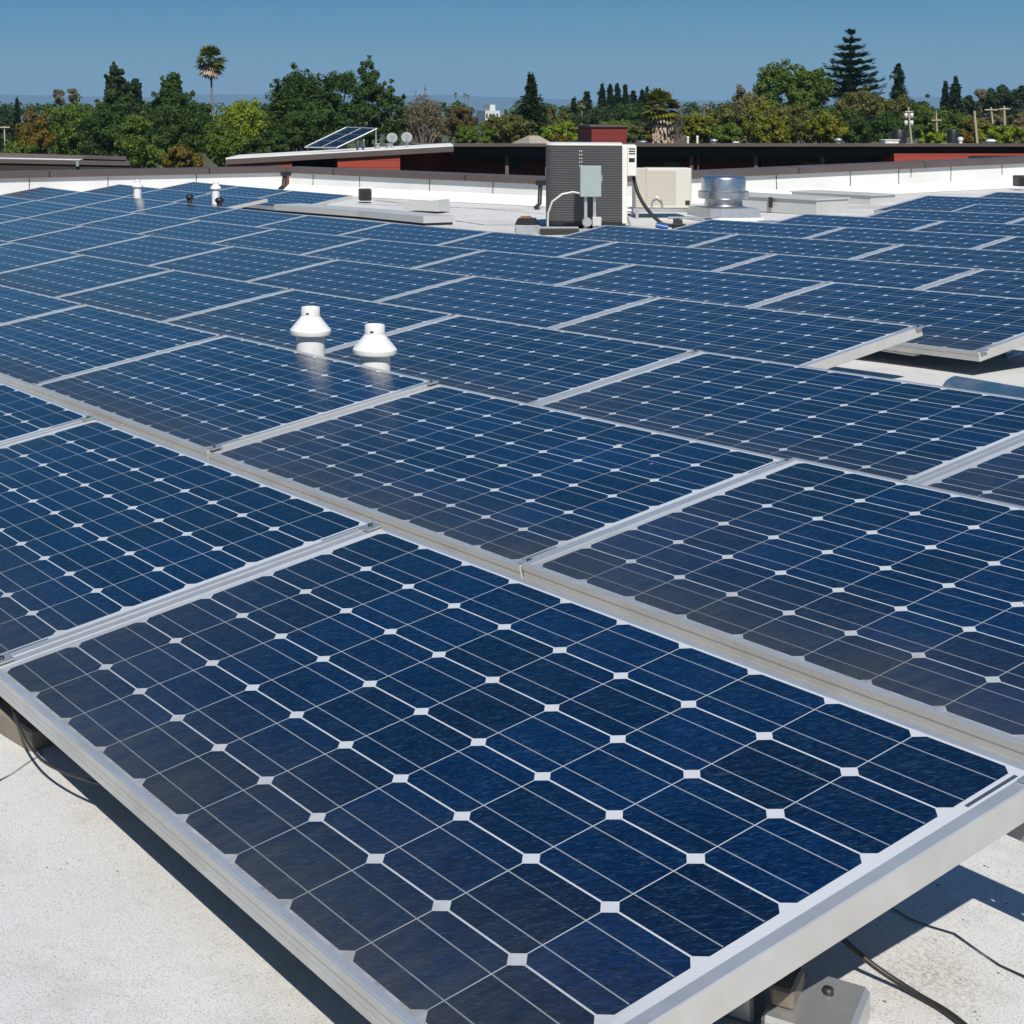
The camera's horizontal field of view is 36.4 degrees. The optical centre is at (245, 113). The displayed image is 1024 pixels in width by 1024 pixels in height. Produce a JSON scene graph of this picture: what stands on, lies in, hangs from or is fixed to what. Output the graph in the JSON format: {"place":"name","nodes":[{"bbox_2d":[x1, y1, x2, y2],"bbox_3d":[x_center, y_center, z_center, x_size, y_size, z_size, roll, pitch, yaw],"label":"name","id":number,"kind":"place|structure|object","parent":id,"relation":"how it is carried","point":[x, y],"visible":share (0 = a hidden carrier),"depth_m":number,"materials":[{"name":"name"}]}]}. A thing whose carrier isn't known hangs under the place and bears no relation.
{"place":"outdoors","nodes":[
{"label":"outdoors","id":0,"kind":"place"},
{"bbox_2d":[0,94,1013,114],"bbox_3d":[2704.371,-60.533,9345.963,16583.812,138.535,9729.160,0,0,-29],"label":"hills","id":1,"kind":"structure","parent":0,"point":[477,103],"depth_m":8365.91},
{"bbox_2d":[0,188,1023,1023],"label":"roof","id":2,"kind":"structure","parent":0,"point":[114,910],"depth_m":2.32,"materials":[{"name":"concrete"}]},
{"bbox_2d":[0,696,54,751],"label":"timber block","id":3,"kind":"structure","parent":2,"relation":"on","point":[35,736],"depth_m":3.08,"materials":[{"name":"brown wood"}]},
{"bbox_2d":[0,200,80,216],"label":"solar panel","id":4,"kind":"object","parent":2,"relation":"on","point":[31,208],"visible":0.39,"depth_m":19.77,"materials":[{"name":"glass"}]},
{"bbox_2d":[0,218,81,240],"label":"solar panel","id":5,"kind":"object","parent":2,"relation":"on","point":[22,228],"visible":0.57,"depth_m":16.10,"materials":[{"name":"glass"}]},
{"bbox_2d":[0,242,83,272],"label":"solar panel","id":6,"kind":"object","parent":2,"relation":"on","point":[14,256],"visible":0.56,"depth_m":12.48,"materials":[{"name":"glass"}]},
{"bbox_2d":[0,285,86,324],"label":"solar panel","id":7,"kind":"object","parent":2,"relation":"on","point":[16,304],"visible":0.54,"depth_m":8.87,"materials":[{"name":"glass"}]},
{"bbox_2d":[0,381,95,444],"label":"solar panel","id":8,"kind":"object","parent":2,"relation":"on","point":[24,413],"visible":0.64,"depth_m":5.20,"materials":[{"name":"glass"}]},
{"bbox_2d":[9,226,148,251],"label":"solar panel","id":9,"kind":"object","parent":2,"relation":"on","point":[75,239],"visible":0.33,"depth_m":14.74,"materials":[{"name":"glass"}]},
{"bbox_2d":[27,206,133,224],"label":"solar panel","id":10,"kind":"object","parent":2,"relation":"on","point":[79,215],"visible":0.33,"depth_m":18.34,"materials":[{"name":"glass"}]},
{"bbox_2d":[0,255,173,296],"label":"solar panel","id":11,"kind":"object","parent":2,"relation":"on","point":[66,276],"visible":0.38,"depth_m":11.10,"materials":[{"name":"glass"}]},
{"bbox_2d":[0,304,225,392],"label":"solar panel","id":12,"kind":"object","parent":2,"relation":"on","point":[37,350],"visible":0.65,"depth_m":7.46,"materials":[{"name":"glass"}]},
{"bbox_2d":[83,197,176,211],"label":"solar panel","id":13,"kind":"object","parent":2,"relation":"on","point":[127,204],"visible":0.37,"depth_m":20.47,"materials":[{"name":"glass"}]},
{"bbox_2d":[80,213,198,233],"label":"solar panel","id":14,"kind":"object","parent":2,"relation":"on","point":[138,223],"visible":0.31,"depth_m":16.87,"materials":[{"name":"glass"}]},
{"bbox_2d":[71,235,231,264],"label":"solar panel","id":15,"kind":"object","parent":2,"relation":"on","point":[148,250],"visible":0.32,"depth_m":13.27,"materials":[{"name":"glass"}]},
{"bbox_2d":[56,270,293,320],"bbox_3d":[-0.510,1.294,9.697,0.992,0.292,1.692,-10,4,-28],"label":"solar panel","id":16,"kind":"object","parent":2,"relation":"on","point":[168,295],"visible":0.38,"depth_m":9.64,"materials":[{"name":"glass"}]},
{"bbox_2d":[132,202,236,218],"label":"solar panel","id":17,"kind":"object","parent":2,"relation":"on","point":[183,210],"visible":0.37,"depth_m":18.99,"materials":[{"name":"glass"}]},
{"bbox_2d":[0,418,382,664],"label":"solar panel","id":18,"kind":"object","parent":2,"relation":"on","point":[103,523],"visible":0.74,"depth_m":3.81,"materials":[{"name":"glass"}]},
{"bbox_2d":[139,220,275,242],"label":"solar panel","id":19,"kind":"object","parent":2,"relation":"on","point":[206,231],"visible":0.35,"depth_m":15.39,"materials":[{"name":"glass"}]},
{"bbox_2d":[32,335,438,460],"bbox_3d":[-0.086,1.233,6.191,0.992,0.282,1.692,-10,4,-29],"label":"solar panel","id":20,"kind":"object","parent":2,"relation":"on","point":[202,399],"visible":0.8,"depth_m":6.03,"materials":[{"name":"glass"}]},
{"bbox_2d":[149,246,337,280],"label":"solar panel","id":21,"kind":"object","parent":2,"relation":"on","point":[241,263],"visible":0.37,"depth_m":11.79,"materials":[{"name":"glass"}]},
{"bbox_2d":[191,209,306,226],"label":"solar panel","id":22,"kind":"object","parent":2,"relation":"on","point":[255,218],"visible":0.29,"depth_m":17.52,"materials":[{"name":"glass"}]},
{"bbox_2d":[213,229,368,254],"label":"solar panel","id":23,"kind":"object","parent":2,"relation":"on","point":[290,241],"visible":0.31,"depth_m":13.91,"materials":[{"name":"glass"}]},
{"bbox_2d":[248,191,352,209],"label":"solar panel","id":24,"kind":"object","parent":2,"relation":"on","point":[291,197],"visible":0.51,"depth_m":21.55,"materials":[{"name":"glass"}]},
{"bbox_2d":[290,306,330,356],"bbox_3d":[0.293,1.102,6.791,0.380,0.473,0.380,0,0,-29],"label":"vent pipe","id":25,"kind":"object","parent":2,"relation":"on","point":[310,329],"visible":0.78,"depth_m":6.74,"materials":[{"name":"white plastic"}]},
{"bbox_2d":[164,289,458,350],"bbox_3d":[0.284,1.256,8.223,0.992,0.291,1.692,-10,4,-28],"label":"solar panel","id":26,"kind":"object","parent":2,"relation":"on","point":[271,319],"visible":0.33,"depth_m":8.25,"materials":[{"name":"glass"}]},
{"bbox_2d":[258,215,387,234],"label":"solar panel","id":27,"kind":"object","parent":2,"relation":"on","point":[324,225],"visible":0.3,"depth_m":16.04,"materials":[{"name":"glass"}]},
{"bbox_2d":[247,259,474,301],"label":"solar panel","id":28,"kind":"object","parent":2,"relation":"on","point":[361,280],"visible":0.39,"depth_m":10.30,"materials":[{"name":"glass"}]},
{"bbox_2d":[274,203,454,227],"bbox_3d":[1.339,1.276,17.515,0.499,0.380,3.176,0,0,-29],"label":"roof duct","id":29,"kind":"object","parent":2,"relation":"on","point":[400,217],"visible":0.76,"depth_m":17.17,"materials":[{"name":"grey metal"}]},
{"bbox_2d":[353,323,396,370],"bbox_3d":[0.543,1.104,6.346,0.380,0.441,0.380,0,0,-29],"label":"vent pipe","id":30,"kind":"object","parent":2,"relation":"on","point":[374,347],"visible":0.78,"depth_m":6.29,"materials":[{"name":"white plastic"}]},
{"bbox_2d":[302,239,483,267],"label":"solar panel","id":31,"kind":"object","parent":2,"relation":"on","point":[396,253],"visible":0.45,"depth_m":12.43,"materials":[{"name":"glass"}]},
{"bbox_2d":[284,166,545,206],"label":"parapet wall","id":32,"kind":"structure","parent":2,"relation":"on","point":[504,189],"depth_m":25.28,"materials":[{"name":"paint"}]},
{"bbox_2d":[340,223,491,244],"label":"solar panel","id":33,"kind":"object","parent":2,"relation":"on","point":[421,234],"visible":0.32,"depth_m":14.56,"materials":[{"name":"glass"}]},
{"bbox_2d":[208,384,788,578],"bbox_3d":[0.727,1.192,4.727,0.992,0.268,1.692,-10,3,-29],"label":"solar panel","id":34,"kind":"object","parent":2,"relation":"on","point":[509,486],"visible":0.8,"depth_m":4.55,"materials":[{"name":"glass"}]},
{"bbox_2d":[0,527,1023,1023],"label":"solar panel","id":35,"kind":"object","parent":2,"relation":"on","point":[380,775],"visible":1,"depth_m":2.32,"materials":[{"name":"glass"}]},
{"bbox_2d":[325,315,702,403],"bbox_3d":[1.078,1.207,6.748,0.992,0.278,1.692,-10,3,-28],"label":"solar panel","id":36,"kind":"object","parent":2,"relation":"on","point":[530,364],"visible":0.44,"depth_m":6.61,"materials":[{"name":"glass"}]},
{"bbox_2d":[376,276,659,327],"bbox_3d":[1.478,1.241,8.849,0.992,0.289,1.692,-10,4,-28],"label":"solar panel","id":37,"kind":"object","parent":2,"relation":"on","point":[534,304],"visible":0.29,"depth_m":8.81,"materials":[{"name":"glass"}]},
{"bbox_2d":[415,250,633,284],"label":"solar panel","id":38,"kind":"object","parent":2,"relation":"on","point":[551,270],"visible":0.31,"depth_m":10.95,"materials":[{"name":"glass"}]},
{"bbox_2d":[440,231,617,256],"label":"solar panel","id":39,"kind":"object","parent":2,"relation":"on","point":[530,244],"visible":0.38,"depth_m":13.08,"materials":[{"name":"glass"}]},
{"bbox_2d":[546,142,635,225],"bbox_3d":[4.330,0.891,18.979,1.085,1.055,0.922,0,0,13],"label":"condenser unit","id":40,"kind":"object","parent":2,"relation":"on","point":[616,161],"visible":0.9,"depth_m":18.56,"materials":[{"name":"grey metal"}]},
{"bbox_2d":[547,166,602,231],"bbox_3d":[3.955,1.018,18.118,0.678,0.795,0.330,0,0,4],"label":"switch box","id":41,"kind":"object","parent":40,"relation":"attached to","point":[590,179],"visible":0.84,"depth_m":18.12,"materials":[{"name":"grey metal"}]},
{"bbox_2d":[561,225,735,246],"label":"solar panel","id":42,"kind":"object","parent":2,"relation":"on","point":[669,237],"visible":0.38,"depth_m":13.72,"materials":[{"name":"glass"}]},
{"bbox_2d":[628,167,691,217],"bbox_3d":[5.696,1.070,20.597,0.900,0.675,0.444,0,0,6],"label":"condenser unit","id":43,"kind":"object","parent":2,"relation":"on","point":[665,189],"visible":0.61,"depth_m":20.42,"materials":[{"name":"beige metal"}]},
{"bbox_2d":[561,242,775,270],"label":"solar panel","id":44,"kind":"object","parent":2,"relation":"on","point":[706,259],"visible":0.41,"depth_m":11.60,"materials":[{"name":"glass"}]},
{"bbox_2d":[560,264,832,306],"bbox_3d":[2.672,1.231,9.475,0.992,0.286,1.692,-10,4,-28],"label":"solar panel","id":45,"kind":"object","parent":2,"relation":"on","point":[738,289],"visible":0.41,"depth_m":9.47,"materials":[{"name":"glass"}]},
{"bbox_2d":[684,175,763,220],"bbox_3d":[6.283,1.101,19.900,0.760,0.590,0.760,0,0,-8],"label":"exhaust fan","id":46,"kind":"object","parent":2,"relation":"on","point":[723,196],"visible":0.97,"depth_m":19.65,"materials":[{"name":"metal"}]},
{"bbox_2d":[552,297,924,368],"bbox_3d":[2.270,1.182,7.373,0.992,0.256,1.692,-10,3,-28],"label":"solar panel","id":47,"kind":"object","parent":2,"relation":"on","point":[811,340],"visible":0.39,"depth_m":7.26,"materials":[{"name":"glass"}]},
{"bbox_2d":[670,219,843,237],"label":"solar panel","id":48,"kind":"object","parent":2,"relation":"on","point":[762,228],"visible":0.3,"depth_m":14.36,"materials":[{"name":"glass"}]},
{"bbox_2d":[522,458,1023,764],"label":"solar panel","id":49,"kind":"object","parent":2,"relation":"on","point":[902,600],"visible":0.9,"depth_m":3.39,"materials":[{"name":"glass"}]},
{"bbox_2d":[535,351,1023,482],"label":"solar panel","id":50,"kind":"object","parent":2,"relation":"on","point":[909,431],"visible":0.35,"depth_m":5.18,"materials":[{"name":"glass"}]},
{"bbox_2d":[742,192,850,214],"bbox_3d":[7.560,1.269,21.505,0.745,0.225,1.840,0,0,-32],"label":"curb box","id":51,"kind":"object","parent":2,"relation":"on","point":[792,203],"visible":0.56,"depth_m":20.91,"materials":[{"name":"grey metal"}]},
{"bbox_2d":[691,234,902,258],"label":"solar panel","id":52,"kind":"object","parent":2,"relation":"on","point":[804,247],"visible":0.35,"depth_m":12.24,"materials":[{"name":"glass"}]},
{"bbox_2d":[726,967,869,1023],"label":"mounting bracket","id":53,"kind":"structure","parent":2,"relation":"on","point":[799,995],"depth_m":2.02,"materials":[{"name":"metal"}]},
{"bbox_2d":[627,156,1023,206],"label":"parapet wall","id":54,"kind":"structure","parent":2,"relation":"on","point":[919,176],"depth_m":25.62,"materials":[{"name":"paint"}]},
{"bbox_2d":[789,190,897,203],"bbox_3d":[9.309,1.297,23.608,0.640,0.148,1.510,0,0,-31],"label":"flat cover","id":55,"kind":"object","parent":2,"relation":"on","point":[868,198],"visible":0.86,"depth_m":23.12,"materials":[{"name":"grey metal"}]},
{"bbox_2d":[717,254,982,288],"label":"solar panel","id":56,"kind":"object","parent":2,"relation":"on","point":[890,274],"visible":0.41,"depth_m":10.11,"materials":[{"name":"glass"}]},
{"bbox_2d":[772,214,941,230],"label":"solar panel","id":57,"kind":"object","parent":2,"relation":"on","point":[861,222],"visible":0.26,"depth_m":15.00,"materials":[{"name":"glass"}]},
{"bbox_2d":[752,282,1023,361],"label":"solar panel","id":58,"kind":"object","parent":2,"relation":"on","point":[972,327],"visible":0.7,"depth_m":7.88,"materials":[{"name":"glass"}]},
{"bbox_2d":[841,938,967,1023],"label":"black cable","id":59,"kind":"object","parent":2,"relation":"on","point":[854,949],"visible":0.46,"depth_m":2.11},
{"bbox_2d":[808,227,1012,248],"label":"solar panel","id":60,"kind":"object","parent":2,"relation":"on","point":[935,239],"visible":0.29,"depth_m":12.88,"materials":[{"name":"glass"}]},
{"bbox_2d":[855,245,1023,271],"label":"solar panel","id":61,"kind":"object","parent":2,"relation":"on","point":[970,258],"visible":0.29,"depth_m":11.00,"materials":[{"name":"glass"}]},
{"bbox_2d":[865,209,1023,223],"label":"solar panel","id":62,"kind":"object","parent":2,"relation":"on","point":[953,216],"visible":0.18,"depth_m":15.65,"materials":[{"name":"glass"}]},
{"bbox_2d":[874,195,1023,213],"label":"solar panel","id":63,"kind":"object","parent":2,"relation":"on","point":[940,203],"visible":0.48,"depth_m":18.52,"materials":[{"name":"glass"}]},
{"bbox_2d":[912,221,1023,236],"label":"solar panel","id":64,"kind":"object","parent":2,"relation":"on","point":[1002,229],"visible":0.33,"depth_m":13.86,"materials":[{"name":"glass"}]},
{"bbox_2d":[915,438,1023,506],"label":"solar panel","id":65,"kind":"object","parent":2,"relation":"on","point":[997,474],"visible":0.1,"depth_m":4.34,"materials":[{"name":"glass"}]},
{"bbox_2d":[920,269,1023,298],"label":"solar panel","id":66,"kind":"object","parent":2,"relation":"on","point":[1000,283],"visible":0.4,"depth_m":9.21,"materials":[{"name":"glass"}]},
{"bbox_2d":[943,376,1023,397],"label":"duct pipe","id":67,"kind":"object","parent":2,"relation":"on","point":[959,382],"visible":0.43,"depth_m":5.79,"materials":[{"name":"metal"}]},
{"bbox_2d":[0,0,1023,101],"label":"sky","id":68,"kind":"structure","parent":0,"point":[692,50],"materials":[{"name":"blue"}]},
{"bbox_2d":[9,115,1017,167],"bbox_3d":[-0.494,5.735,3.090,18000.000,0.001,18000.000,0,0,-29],"label":"ground","id":69,"kind":"structure","parent":0,"point":[209,163],"depth_m":307.81,"materials":[{"name":"green plant"}]},
{"bbox_2d":[14,112,57,153],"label":"broadleaf tree","id":70,"kind":"object","parent":69,"relation":"on","point":[41,138],"visible":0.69,"depth_m":87.46,"materials":[{"name":"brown plant"}]},
{"bbox_2d":[0,153,130,170],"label":"flat roof building","id":71,"kind":"structure","parent":69,"relation":"on","point":[15,161],"depth_m":38.05,"materials":[{"name":"brown metal"}]},
{"bbox_2d":[41,94,96,154],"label":"broadleaf tree","id":72,"kind":"object","parent":69,"relation":"on","point":[68,120],"visible":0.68,"depth_m":96.83,"materials":[{"name":"green plant"}]},
{"bbox_2d":[76,101,137,155],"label":"broadleaf tree","id":73,"kind":"object","parent":69,"relation":"on","point":[100,143],"visible":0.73,"depth_m":89.33,"materials":[{"name":"green plant"}]},
{"bbox_2d":[111,110,162,167],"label":"broadleaf tree","id":74,"kind":"object","parent":69,"relation":"on","point":[139,152],"visible":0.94,"depth_m":83.46,"materials":[{"name":"green plant"}]},
{"bbox_2d":[0,166,284,194],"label":"parapet wall","id":75,"kind":"structure","parent":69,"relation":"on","point":[268,177],"depth_m":26.41,"materials":[{"name":"paint"}]},
{"bbox_2d":[150,71,195,112],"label":"broadleaf tree","id":76,"kind":"object","parent":69,"relation":"on","point":[171,89],"visible":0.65,"depth_m":99.50,"materials":[{"name":"green plant"}]},
{"bbox_2d":[146,98,211,165],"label":"broadleaf tree","id":77,"kind":"object","parent":69,"relation":"on","point":[175,125],"visible":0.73,"depth_m":89.03,"materials":[{"name":"green plant"}]},
{"bbox_2d":[193,45,227,166],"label":"palm tree","id":78,"kind":"object","parent":69,"relation":"on","point":[211,70],"visible":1,"depth_m":111.55,"materials":[{"name":"green plant"}]},
{"bbox_2d":[212,128,255,166],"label":"broadleaf tree","id":79,"kind":"object","parent":69,"relation":"on","point":[231,142],"visible":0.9,"depth_m":77.40,"materials":[{"name":"green plant"}]},
{"bbox_2d":[211,97,273,154],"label":"broadleaf tree","id":80,"kind":"object","parent":69,"relation":"on","point":[238,112],"visible":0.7,"depth_m":102.92,"materials":[{"name":"green plant"}]},
{"bbox_2d":[261,62,316,151],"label":"broadleaf tree","id":81,"kind":"object","parent":69,"relation":"on","point":[284,96],"visible":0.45,"depth_m":91.32,"materials":[{"name":"green plant"}]},
{"bbox_2d":[273,102,361,150],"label":"broadleaf tree","id":82,"kind":"object","parent":69,"relation":"on","point":[300,126],"visible":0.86,"depth_m":83.03,"materials":[{"name":"green plant"}]},
{"bbox_2d":[296,70,370,149],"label":"broadleaf tree","id":83,"kind":"object","parent":69,"relation":"on","point":[341,83],"visible":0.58,"depth_m":89.37,"materials":[{"name":"green plant"}]},
{"bbox_2d":[226,143,453,186],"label":"shed roof building","id":84,"kind":"structure","parent":69,"relation":"on","point":[424,157],"depth_m":43.01,"materials":[{"name":"brown metal"}]},
{"bbox_2d":[304,127,376,148],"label":"rooftop array","id":85,"kind":"object","parent":84,"relation":"on","point":[340,138],"visible":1,"depth_m":44.47,"materials":[{"name":"blue glass"}]},
{"bbox_2d":[350,55,386,147],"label":"broadleaf tree","id":86,"kind":"object","parent":69,"relation":"on","point":[375,118],"visible":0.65,"depth_m":93.58,"materials":[{"name":"green plant"}]},
{"bbox_2d":[378,79,409,145],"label":"broadleaf tree","id":87,"kind":"object","parent":69,"relation":"on","point":[387,102],"visible":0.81,"depth_m":91.75,"materials":[{"name":"green plant"}]},
{"bbox_2d":[400,86,448,142],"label":"bare tree","id":88,"kind":"object","parent":69,"relation":"on","point":[423,122],"visible":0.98,"depth_m":91.66,"materials":[{"name":"grey plant"}]},
{"bbox_2d":[478,109,536,142],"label":"broadleaf tree","id":89,"kind":"object","parent":69,"relation":"on","point":[514,127],"visible":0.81,"depth_m":81.19,"materials":[{"name":"green plant"}]},
{"bbox_2d":[0,100,1018,142],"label":"distant wood","id":90,"kind":"object","parent":69,"relation":"on","point":[690,107],"visible":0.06,"depth_m":248.97,"materials":[{"name":"green plant"}]},
{"bbox_2d":[510,72,553,141],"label":"conifer tree","id":91,"kind":"object","parent":69,"relation":"on","point":[529,108],"visible":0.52,"depth_m":91.69,"materials":[{"name":"green plant"}]},
{"bbox_2d":[637,87,682,142],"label":"palm tree","id":92,"kind":"object","parent":69,"relation":"on","point":[659,116],"visible":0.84,"depth_m":77.49,"materials":[{"name":"green plant"}]},
{"bbox_2d":[681,109,715,142],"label":"broadleaf tree","id":93,"kind":"object","parent":69,"relation":"on","point":[695,119],"visible":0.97,"depth_m":77.65,"materials":[{"name":"green plant"}]},
{"bbox_2d":[748,113,791,142],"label":"broadleaf tree","id":94,"kind":"object","parent":69,"relation":"on","point":[759,126],"visible":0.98,"depth_m":73.54,"materials":[{"name":"green plant"}]},
{"bbox_2d":[748,58,811,115],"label":"broadleaf tree","id":95,"kind":"object","parent":69,"relation":"on","point":[782,76],"visible":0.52,"depth_m":99.33,"materials":[{"name":"green plant"}]},
{"bbox_2d":[764,102,821,142],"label":"broadleaf tree","id":96,"kind":"object","parent":69,"relation":"on","point":[804,113],"visible":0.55,"depth_m":79.37,"materials":[{"name":"green plant"}]},
{"bbox_2d":[785,63,835,142],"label":"broadleaf tree","id":97,"kind":"object","parent":69,"relation":"on","point":[815,83],"visible":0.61,"depth_m":100.95,"materials":[{"name":"green plant"}]},
{"bbox_2d":[798,111,849,142],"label":"broadleaf tree","id":98,"kind":"object","parent":69,"relation":"on","point":[822,128],"visible":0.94,"depth_m":75.52,"materials":[{"name":"green plant"}]},
{"bbox_2d":[828,108,872,142],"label":"broadleaf tree","id":99,"kind":"object","parent":69,"relation":"on","point":[860,128],"visible":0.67,"depth_m":83.41,"materials":[{"name":"green plant"}]},
{"bbox_2d":[823,28,886,142],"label":"tiered pine","id":100,"kind":"object","parent":69,"relation":"on","point":[850,77],"visible":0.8,"depth_m":103.42,"materials":[{"name":"green plant"}]},
{"bbox_2d":[828,84,884,142],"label":"broadleaf tree","id":101,"kind":"object","parent":69,"relation":"on","point":[864,102],"visible":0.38,"depth_m":91.34,"materials":[{"name":"green plant"}]},
{"bbox_2d":[867,110,908,142],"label":"broadleaf tree","id":102,"kind":"object","parent":69,"relation":"on","point":[883,126],"visible":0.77,"depth_m":87.46,"materials":[{"name":"green plant"}]},
{"bbox_2d":[410,124,1023,175],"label":"eaved building","id":103,"kind":"structure","parent":0,"point":[511,158],"depth_m":48.25,"materials":[{"name":"brown paint"}]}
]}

